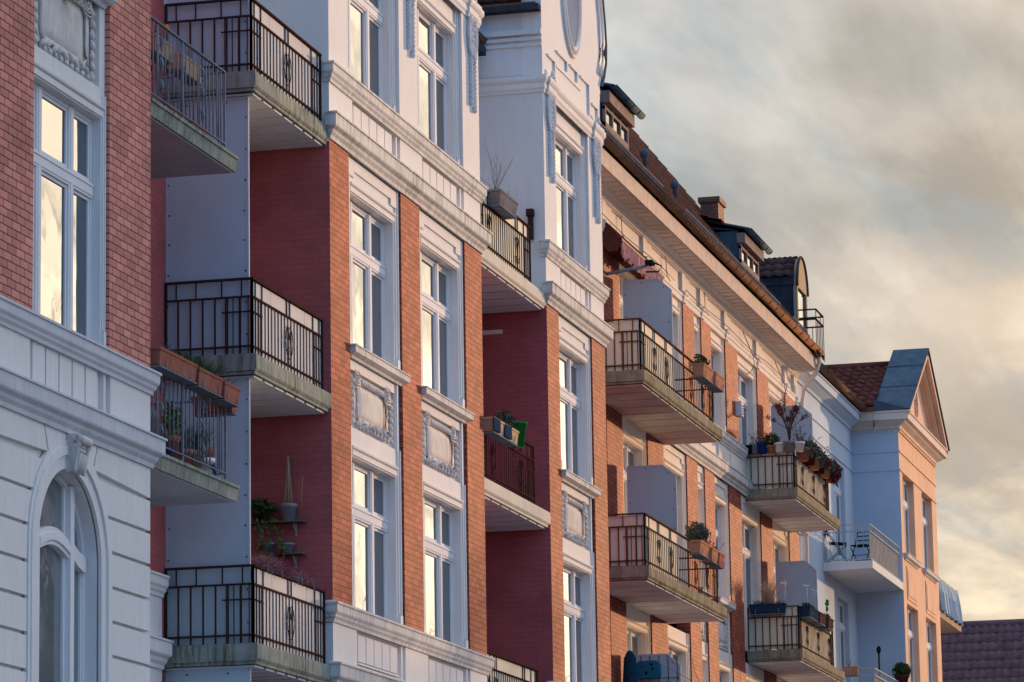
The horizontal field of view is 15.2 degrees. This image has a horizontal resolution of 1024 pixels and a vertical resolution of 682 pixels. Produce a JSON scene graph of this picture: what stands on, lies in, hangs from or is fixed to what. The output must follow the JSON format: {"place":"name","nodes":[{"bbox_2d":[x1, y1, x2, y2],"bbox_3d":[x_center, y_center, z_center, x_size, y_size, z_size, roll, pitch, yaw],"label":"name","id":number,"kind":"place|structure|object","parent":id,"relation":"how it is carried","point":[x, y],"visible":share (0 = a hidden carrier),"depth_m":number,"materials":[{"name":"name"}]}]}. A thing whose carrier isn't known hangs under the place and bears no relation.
{"place":"outdoors","nodes":[
{"label":"outdoors","id":0,"kind":"place"},
{"bbox_2d":[150,396,155,432],"bbox_3d":[-4.431,0.892,45.814,0.397,0.993,0.332,-7,-12,31],"label":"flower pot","id":1,"kind":"object","parent":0,"point":[154,416],"visible":0.06,"depth_m":45.70,"materials":[{"name":"ceramic"}]},
{"bbox_2d":[167,106,188,121],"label":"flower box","id":2,"kind":"object","parent":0,"point":[177,113],"visible":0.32,"depth_m":47.21,"materials":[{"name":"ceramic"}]},
{"bbox_2d":[189,119,210,135],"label":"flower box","id":3,"kind":"object","parent":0,"point":[199,128],"visible":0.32,"depth_m":48.02,"materials":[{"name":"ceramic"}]},
{"bbox_2d":[604,0,1023,620],"label":"sky","id":4,"kind":"structure","parent":0,"point":[878,144],"materials":[{"name":"grey"}]},
{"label":"pavement","id":5,"kind":"structure","parent":0,"visible":0},
{"bbox_2d":[0,0,239,681],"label":"corner house","id":6,"kind":"structure","parent":5,"relation":"on","point":[99,141],"depth_m":43.48,"materials":[{"name":"paint"}]},
{"bbox_2d":[38,473,85,681],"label":"window","id":7,"kind":"structure","parent":6,"relation":"in","point":[61,554],"depth_m":42.58,"materials":[{"name":"white paint"}]},
{"bbox_2d":[33,83,93,338],"bbox_3d":[-5.124,-1.412,43.031,0.124,2.700,2.160,-4,-11,14],"label":"window","id":8,"kind":"structure","parent":6,"relation":"in","point":[63,186],"depth_m":43.21,"materials":[{"name":"glass"}]},
{"bbox_2d":[151,24,174,64],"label":"flower box","id":9,"kind":"object","parent":6,"relation":"attached to","point":[167,52],"visible":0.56,"depth_m":47.15,"materials":[{"name":"soil"}]},
{"bbox_2d":[166,446,172,455],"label":"flower pot","id":10,"kind":"object","parent":6,"relation":"on","point":[168,452],"visible":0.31,"depth_m":46.09,"materials":[{"name":"blue ceramic"}]},
{"bbox_2d":[160,400,185,459],"bbox_3d":[-4.118,1.120,46.588,0.326,0.814,0.326,1,-11,-9],"label":"flower pot","id":11,"kind":"object","parent":6,"relation":"on","point":[175,455],"visible":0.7,"depth_m":46.54,"materials":[{"name":"ceramic"}]},
{"bbox_2d":[150,339,198,384],"bbox_3d":[-4.070,0.203,46.059,0.371,0.470,1.441,-4,-11,14],"label":"flower box","id":12,"kind":"object","parent":6,"relation":"attached to","point":[178,367],"visible":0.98,"depth_m":45.91,"materials":[{"name":"plastic"}]},
{"bbox_2d":[155,423,198,464],"bbox_3d":[-4.109,1.272,46.964,0.686,0.650,0.682,-11,-14,44],"label":"flower pot","id":13,"kind":"object","parent":6,"relation":"on","point":[187,460],"visible":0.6,"depth_m":46.89,"materials":[{"name":"ceramic"}]},
{"bbox_2d":[168,42,201,85],"bbox_3d":[-4.152,-3.512,48.121,0.341,0.485,0.862,-4,-11,14],"label":"flower box","id":14,"kind":"object","parent":6,"relation":"attached to","point":[187,69],"visible":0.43,"depth_m":47.96,"materials":[{"name":"soil"}]},
{"bbox_2d":[174,420,221,468],"bbox_3d":[-3.921,1.313,47.355,0.676,0.705,0.571,-7,-12,29],"label":"flower pot","id":15,"kind":"object","parent":6,"relation":"on","point":[195,464],"visible":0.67,"depth_m":47.29,"materials":[{"name":"ceramic"}]},
{"bbox_2d":[195,420,212,457],"bbox_3d":[-3.833,1.369,48.019,0.281,0.833,0.421,-4,-11,14],"label":"flower pot","id":16,"kind":"object","parent":6,"relation":"on","point":[208,446],"visible":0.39,"depth_m":47.88,"materials":[{"name":"ceramic"}]},
{"bbox_2d":[184,353,229,398],"bbox_3d":[-3.783,0.389,47.152,0.703,0.516,1.342,-4,-11,14],"label":"flower box","id":17,"kind":"object","parent":6,"relation":"attached to","point":[209,382],"visible":0.91,"depth_m":47.11,"materials":[{"name":"plastic"}]},
{"bbox_2d":[202,457,216,474],"bbox_3d":[-3.819,1.592,47.648,0.266,0.260,0.270,-4,-11,14],"label":"flower pot","id":18,"kind":"object","parent":6,"relation":"on","point":[209,470],"visible":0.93,"depth_m":47.56,"materials":[{"name":"white ceramic"}]},
{"bbox_2d":[191,380,239,417],"bbox_3d":[-3.735,0.711,48.394,0.582,0.505,0.342,-4,-11,14],"label":"flower box","id":19,"kind":"object","parent":6,"relation":"attached to","point":[230,411],"visible":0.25,"depth_m":48.26,"materials":[{"name":"ceramic"}]},
{"bbox_2d":[211,369,240,407],"bbox_3d":[-3.572,0.578,47.965,0.325,0.454,0.632,-4,-11,14],"label":"flower box","id":20,"kind":"object","parent":6,"relation":"attached to","point":[230,393],"visible":0.76,"depth_m":47.88,"materials":[{"name":"plastic"}]},
{"bbox_2d":[162,0,614,681],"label":"bay house","id":21,"kind":"structure","parent":5,"relation":"on","point":[354,264],"depth_m":55.97,"materials":[{"name":"paint"}]},
{"bbox_2d":[251,552,295,579],"bbox_3d":[-3.164,2.950,49.703,0.628,0.476,1.127,-4,-11,14],"label":"heather box","id":22,"kind":"object","parent":21,"relation":"attached to","point":[270,564],"visible":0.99,"depth_m":49.53,"materials":[{"name":"pink plastic"}]},
{"bbox_2d":[251,520,307,537],"bbox_3d":[-3.197,2.554,52.132,0.800,0.190,0.250,-4,-11,14],"label":"wall shelf","id":23,"kind":"object","parent":21,"relation":"attached to","point":[295,522],"depth_m":52.13,"materials":[{"name":"metal"}]},
{"bbox_2d":[251,497,287,557],"bbox_3d":[-3.322,2.540,52.110,0.628,0.858,0.305,-4,-11,14],"label":"hanging plant","id":24,"kind":"object","parent":23,"relation":"on","point":[263,510],"visible":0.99,"depth_m":52.09,"materials":[{"name":"green plant"}]},
{"bbox_2d":[279,456,302,520],"bbox_3d":[-3.032,2.002,52.159,0.260,0.900,0.300,7,-13,-38],"label":"flower pot","id":25,"kind":"object","parent":23,"relation":"on","point":[288,510],"visible":1,"depth_m":52.08,"materials":[{"name":"ceramic"}]},
{"bbox_2d":[261,552,306,567],"bbox_3d":[-3.098,2.981,52.029,0.590,0.190,0.250,-4,-11,14],"label":"wall shelf","id":26,"kind":"object","parent":21,"relation":"attached to","point":[295,554],"depth_m":52.01,"materials":[{"name":"metal"}]},
{"bbox_2d":[260,542,279,553],"bbox_3d":[-3.290,2.821,52.114,0.267,0.160,0.208,0,-11,-8],"label":"watering can","id":27,"kind":"object","parent":26,"relation":"on","point":[264,545],"visible":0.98,"depth_m":52.04,"materials":[{"name":"grey metal"}]},
{"bbox_2d":[280,542,294,552],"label":"flower pot","id":28,"kind":"object","parent":26,"relation":"on","point":[289,546],"visible":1,"depth_m":51.97,"materials":[{"name":"ceramic"}]},
{"bbox_2d":[284,566,320,590],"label":"heather box","id":29,"kind":"object","parent":21,"relation":"attached to","point":[302,578],"visible":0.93,"depth_m":50.89,"materials":[{"name":"pink plastic"}]},
{"bbox_2d":[347,0,383,98],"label":"window","id":30,"kind":"structure","parent":21,"relation":"in","point":[365,17],"depth_m":55.86,"materials":[{"name":"glass"}]},
{"bbox_2d":[350,201,385,359],"bbox_3d":[-2.161,-0.804,54.978,0.124,2.210,2.200,-4,-11,14],"label":"window","id":31,"kind":"structure","parent":21,"relation":"in","point":[367,268],"depth_m":55.20,"materials":[{"name":"glass"}]},
{"bbox_2d":[352,461,388,618],"bbox_3d":[-2.102,2.874,54.302,0.124,2.210,2.200,-4,-11,14],"label":"window","id":32,"kind":"structure","parent":21,"relation":"in","point":[369,506],"depth_m":54.52,"materials":[{"name":"white paint"}]},
{"bbox_2d":[417,8,447,152],"bbox_3d":[-1.320,-3.924,59.158,0.124,2.210,2.160,-4,-11,14],"label":"window","id":33,"kind":"structure","parent":21,"relation":"in","point":[431,41],"depth_m":59.39,"materials":[{"name":"glass"}]},
{"bbox_2d":[420,251,450,399],"bbox_3d":[-1.259,-0.177,58.469,0.124,2.210,2.160,-4,-11,14],"label":"window","id":34,"kind":"structure","parent":21,"relation":"in","point":[435,313],"depth_m":58.70,"materials":[{"name":"glass"}]},
{"bbox_2d":[423,496,454,642],"bbox_3d":[-1.199,3.501,57.793,0.124,2.210,2.160,-4,-11,14],"label":"window","id":35,"kind":"structure","parent":21,"relation":"in","point":[437,519],"depth_m":58.02,"materials":[{"name":"white paint"}]},
{"bbox_2d":[482,329,501,335],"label":"ceiling lamp","id":36,"kind":"object","parent":21,"relation":"attached to","point":[492,332],"visible":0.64,"depth_m":65.16,"materials":[{"name":"beige paint"}]},
{"bbox_2d":[480,139,517,219],"bbox_3d":[-0.252,-2.628,62.411,0.756,1.089,1.417,-4,-11,14],"label":"flower box","id":37,"kind":"object","parent":21,"relation":"attached to","point":[502,204],"visible":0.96,"depth_m":62.17,"materials":[{"name":"concrete"}]},
{"bbox_2d":[483,409,518,446],"bbox_3d":[-0.204,1.320,61.385,0.397,0.551,1.656,-4,-11,14],"label":"flower box","id":38,"kind":"object","parent":21,"relation":"attached to","point":[500,429],"visible":1,"depth_m":61.36,"materials":[{"name":"wood"}]},
{"bbox_2d":[512,421,527,447],"bbox_3d":[0.092,1.533,62.551,0.335,0.400,0.340,-4,-11,14],"label":"plant pot","id":39,"kind":"object","parent":21,"relation":"on","point":[520,426],"visible":0.65,"depth_m":62.45,"materials":[{"name":"green plastic"}]},
{"bbox_2d":[513,454,538,498],"bbox_3d":[0.257,2.309,64.064,0.428,0.920,0.794,-4,-11,14],"label":"dry shrub","id":40,"kind":"object","parent":21,"relation":"on","point":[526,479],"visible":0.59,"depth_m":63.97,"materials":[{"name":"brown plant"}]},
{"bbox_2d":[526,208,533,239],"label":"downspout stub","id":41,"kind":"object","parent":21,"relation":"attached to","point":[530,213],"visible":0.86,"depth_m":65.30,"materials":[{"name":"red metal"}]},
{"bbox_2d":[555,138,576,259],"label":"window","id":42,"kind":"structure","parent":21,"relation":"in","point":[566,191],"depth_m":67.86,"materials":[{"name":"glass"}]},
{"bbox_2d":[559,351,580,476],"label":"window","id":43,"kind":"structure","parent":21,"relation":"in","point":[570,401],"depth_m":67.17,"materials":[{"name":"white paint"}]},
{"bbox_2d":[563,566,584,681],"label":"window","id":44,"kind":"structure","parent":21,"relation":"in","point":[574,614],"depth_m":66.49,"materials":[{"name":"white paint"}]},
{"bbox_2d":[611,651,748,681],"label":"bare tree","id":45,"kind":"object","parent":5,"relation":"on","point":[682,675],"visible":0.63,"depth_m":69.80,"materials":[{"name":"brown plant"}]},
{"bbox_2d":[797,348,962,681],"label":"gabled house","id":46,"kind":"structure","parent":5,"relation":"on","point":[879,428],"depth_m":104.27,"materials":[{"name":"paint"}]},
{"bbox_2d":[826,531,847,561],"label":"folding chair","id":47,"kind":"object","parent":46,"relation":"on","point":[836,544],"visible":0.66,"depth_m":99.19,"materials":[{"name":"metal"}]},
{"bbox_2d":[834,479,841,557],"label":"window","id":48,"kind":"structure","parent":46,"relation":"in","point":[837,488],"depth_m":102.62,"materials":[{"name":"white paint"}]},
{"bbox_2d":[838,601,845,680],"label":"window","id":49,"kind":"structure","parent":46,"relation":"in","point":[840,605],"depth_m":102.00,"materials":[{"name":"white paint"}]},
{"bbox_2d":[842,660,859,676],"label":"flower box","id":50,"kind":"object","parent":46,"relation":"attached to","point":[851,671],"visible":0.98,"depth_m":98.15,"materials":[{"name":"ceramic"}]},
{"bbox_2d":[851,530,869,560],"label":"folding chair","id":51,"kind":"object","parent":46,"relation":"on","point":[861,545],"visible":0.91,"depth_m":99.77,"materials":[{"name":"black plastic"}]},
{"bbox_2d":[876,646,880,669],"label":"balcony lamp","id":52,"kind":"object","parent":46,"relation":"on","point":[878,649],"visible":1,"depth_m":100.63,"materials":[{"name":"black plastic"}]},
{"bbox_2d":[892,662,911,681],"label":"flower pot","id":53,"kind":"object","parent":46,"relation":"on","point":[902,672],"visible":1,"depth_m":102.09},
{"bbox_2d":[903,479,909,552],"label":"window","id":54,"kind":"structure","parent":46,"relation":"in","point":[905,485],"depth_m":106.27,"materials":[{"name":"white paint"}]},
{"bbox_2d":[907,608,914,681],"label":"window","id":55,"kind":"structure","parent":46,"relation":"in","point":[909,613],"depth_m":105.62,"materials":[{"name":"white paint"}]},
{"bbox_2d":[922,497,927,567],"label":"window","id":56,"kind":"structure","parent":46,"relation":"in","point":[924,516],"depth_m":109.67,"materials":[{"name":"white paint"}]},
{"bbox_2d":[926,622,932,681],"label":"window","id":57,"kind":"structure","parent":46,"relation":"in","point":[928,628],"depth_m":109.06,"materials":[{"name":"white paint"}]},
{"label":"ground","id":58,"kind":"structure","parent":0,"visible":0},
{"bbox_2d":[600,82,844,681],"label":"apartment building","id":59,"kind":"structure","parent":58,"relation":"on","point":[728,301],"depth_m":83.27,"materials":[{"name":"brick"}]},
{"bbox_2d":[619,273,628,318],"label":"window","id":60,"kind":"structure","parent":59,"relation":"in","point":[622,278],"depth_m":77.65,"materials":[{"name":"white paint"}]},
{"bbox_2d":[623,443,635,515],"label":"window","id":61,"kind":"structure","parent":59,"relation":"in","point":[629,455],"depth_m":77.05,"materials":[{"name":"white paint"}]},
{"bbox_2d":[623,650,637,681],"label":"closed parasol","id":62,"kind":"object","parent":59,"relation":"on","point":[629,669],"visible":1,"depth_m":74.07,"materials":[{"name":"blue fabric"}]},
{"bbox_2d":[627,629,639,654],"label":"window","id":63,"kind":"structure","parent":59,"relation":"in","point":[633,639],"depth_m":76.84,"materials":[{"name":"white paint"}]},
{"bbox_2d":[603,222,664,281],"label":"awning","id":64,"kind":"object","parent":59,"relation":"attached to","point":[627,254],"visible":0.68,"depth_m":75.90,"materials":[{"name":"pink fabric"}]},
{"bbox_2d":[606,260,661,274],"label":"wall arm lamp","id":65,"kind":"object","parent":59,"relation":"attached to","point":[648,263],"visible":1,"depth_m":75.57,"materials":[{"name":"metal"}]},
{"bbox_2d":[641,664,678,681],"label":"wire grid","id":66,"kind":"object","parent":59,"relation":"attached to","point":[668,677],"visible":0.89,"depth_m":74.59,"materials":[{"name":"black metal"}]},
{"bbox_2d":[637,660,660,678],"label":"toy cooler","id":67,"kind":"object","parent":66,"relation":"attached to","point":[652,668],"visible":0.98,"depth_m":74.54,"materials":[{"name":"teal plastic"}]},
{"bbox_2d":[668,648,679,663],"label":"window","id":68,"kind":"structure","parent":59,"relation":"in","point":[675,655],"depth_m":80.67,"materials":[{"name":"white paint"}]},
{"bbox_2d":[684,520,710,559],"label":"flower box","id":69,"kind":"object","parent":59,"relation":"attached to","point":[698,546],"visible":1,"depth_m":76.30,"materials":[{"name":"ceramic"}]},
{"bbox_2d":[691,354,713,384],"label":"flower box","id":70,"kind":"object","parent":59,"relation":"attached to","point":[703,371],"visible":1,"depth_m":77.76,"materials":[{"name":"ceramic"}]},
{"bbox_2d":[701,537,718,564],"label":"flower box","id":71,"kind":"object","parent":59,"relation":"attached to","point":[713,556],"visible":0.73,"depth_m":77.36,"materials":[{"name":"ceramic"}]},
{"bbox_2d":[711,351,716,423],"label":"window","id":72,"kind":"structure","parent":59,"relation":"in","point":[712,353],"depth_m":86.63,"materials":[{"name":"white paint"}]},
{"bbox_2d":[704,371,724,392],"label":"flower box","id":73,"kind":"object","parent":59,"relation":"attached to","point":[717,386],"visible":0.73,"depth_m":78.99,"materials":[{"name":"ceramic"}]},
{"bbox_2d":[709,542,724,569],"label":"flower box","id":74,"kind":"object","parent":59,"relation":"attached to","point":[721,562],"visible":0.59,"depth_m":78.05,"materials":[{"name":"ceramic"}]},
{"bbox_2d":[715,504,720,595],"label":"window","id":75,"kind":"structure","parent":59,"relation":"in","point":[718,533],"depth_m":85.99,"materials":[{"name":"white paint"}]},
{"bbox_2d":[719,671,722,681],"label":"window","id":76,"kind":"structure","parent":59,"relation":"in","point":[720,673],"depth_m":85.41,"materials":[{"name":"white paint"}]},
{"bbox_2d":[735,401,743,416],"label":"alarm box","id":77,"kind":"object","parent":59,"relation":"attached to","point":[739,405],"visible":1,"depth_m":87.87,"materials":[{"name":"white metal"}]},
{"bbox_2d":[738,374,748,445],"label":"window","id":78,"kind":"structure","parent":59,"relation":"in","point":[742,383],"depth_m":90.06,"materials":[{"name":"white paint"}]},
{"bbox_2d":[742,522,753,650],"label":"window","id":79,"kind":"structure","parent":59,"relation":"in","point":[746,530],"depth_m":89.24,"materials":[{"name":"white paint"}]},
{"bbox_2d":[745,445,751,454],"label":"flower pot","id":80,"kind":"object","parent":59,"relation":"attached to","point":[749,447],"visible":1,"depth_m":88.63,"materials":[{"name":"black plastic"}]},
{"bbox_2d":[748,433,761,453],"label":"flower pot","id":81,"kind":"object","parent":59,"relation":"attached to","point":[754,448],"visible":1,"depth_m":88.62,"materials":[{"name":"ceramic"}]},
{"bbox_2d":[755,432,771,453],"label":"flower pot","id":82,"kind":"object","parent":59,"relation":"on","point":[761,446],"visible":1,"depth_m":88.56,"materials":[{"name":"blue ceramic"}]},
{"bbox_2d":[748,573,786,615],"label":"flower box","id":83,"kind":"object","parent":59,"relation":"attached to","point":[769,605],"visible":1,"depth_m":87.93,"materials":[{"name":"blue plastic"}]},
{"bbox_2d":[763,432,780,452],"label":"flower pot","id":84,"kind":"object","parent":59,"relation":"on","point":[770,446],"visible":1,"depth_m":88.53,"materials":[{"name":"ceramic"}]},
{"bbox_2d":[769,400,774,437],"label":"window","id":85,"kind":"structure","parent":59,"relation":"in","point":[770,402],"depth_m":93.28,"materials":[{"name":"white paint"}]},
{"bbox_2d":[773,543,779,649],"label":"window","id":86,"kind":"structure","parent":59,"relation":"in","point":[776,549],"depth_m":92.98,"materials":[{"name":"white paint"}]},
{"bbox_2d":[773,442,783,452],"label":"flower pot","id":87,"kind":"object","parent":59,"relation":"on","point":[779,447],"visible":1,"depth_m":88.47,"materials":[{"name":"white ceramic"}]},
{"bbox_2d":[765,399,807,452],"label":"flower pot","id":88,"kind":"object","parent":59,"relation":"attached to","point":[789,446],"visible":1,"depth_m":88.50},
{"bbox_2d":[788,415,804,451],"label":"flower pot","id":89,"kind":"object","parent":59,"relation":"attached to","point":[799,445],"visible":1,"depth_m":88.41,"materials":[{"name":"white ceramic"}]},
{"bbox_2d":[791,430,817,460],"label":"flower pot","id":90,"kind":"object","parent":59,"relation":"attached to","point":[806,453],"visible":0.97,"depth_m":89.04,"materials":[{"name":"ceramic"}]},
{"bbox_2d":[799,602,818,622],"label":"flower box","id":91,"kind":"object","parent":59,"relation":"attached to","point":[809,612],"visible":1,"depth_m":88.27,"materials":[{"name":"blue plastic"}]},
{"bbox_2d":[804,434,821,465],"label":"flower pot","id":92,"kind":"object","parent":59,"relation":"attached to","point":[810,462],"visible":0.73,"depth_m":89.78,"materials":[{"name":"ceramic"}]},
{"bbox_2d":[811,612,825,626],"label":"flower box","id":93,"kind":"object","parent":59,"relation":"attached to","point":[821,619],"visible":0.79,"depth_m":89.59,"materials":[{"name":"brown plastic"}]},
{"bbox_2d":[810,446,827,469],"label":"flower pot","id":94,"kind":"object","parent":59,"relation":"attached to","point":[819,462],"visible":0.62,"depth_m":90.48,"materials":[{"name":"ceramic"}]},
{"bbox_2d":[815,446,832,474],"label":"flower pot","id":95,"kind":"object","parent":59,"relation":"attached to","point":[822,470],"visible":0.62,"depth_m":91.18,"materials":[{"name":"ceramic"}]},
{"bbox_2d":[820,613,833,631],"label":"flower box","id":96,"kind":"object","parent":59,"relation":"attached to","point":[829,625],"visible":0.57,"depth_m":90.69,"materials":[{"name":"brown plastic"}]},
{"bbox_2d":[825,599,828,613],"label":"garden stick","id":97,"kind":"object","parent":96,"relation":"in","point":[827,603],"visible":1,"depth_m":90.94,"materials":[{"name":"green plastic"}]},
{"bbox_2d":[820,460,835,478],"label":"flower pot","id":98,"kind":"object","parent":59,"relation":"on","point":[831,468],"visible":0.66,"depth_m":91.78,"materials":[{"name":"ceramic"}]},
{"bbox_2d":[825,458,842,485],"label":"flower pot","id":99,"kind":"object","parent":59,"relation":"attached to","point":[835,476],"visible":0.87,"depth_m":92.50,"materials":[{"name":"ceramic"}]},
{"bbox_2d":[941,619,1023,681],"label":"distant house","id":100,"kind":"structure","parent":58,"relation":"on","point":[984,651],"depth_m":154.22,"materials":[{"name":"brown tile"}]}
]}

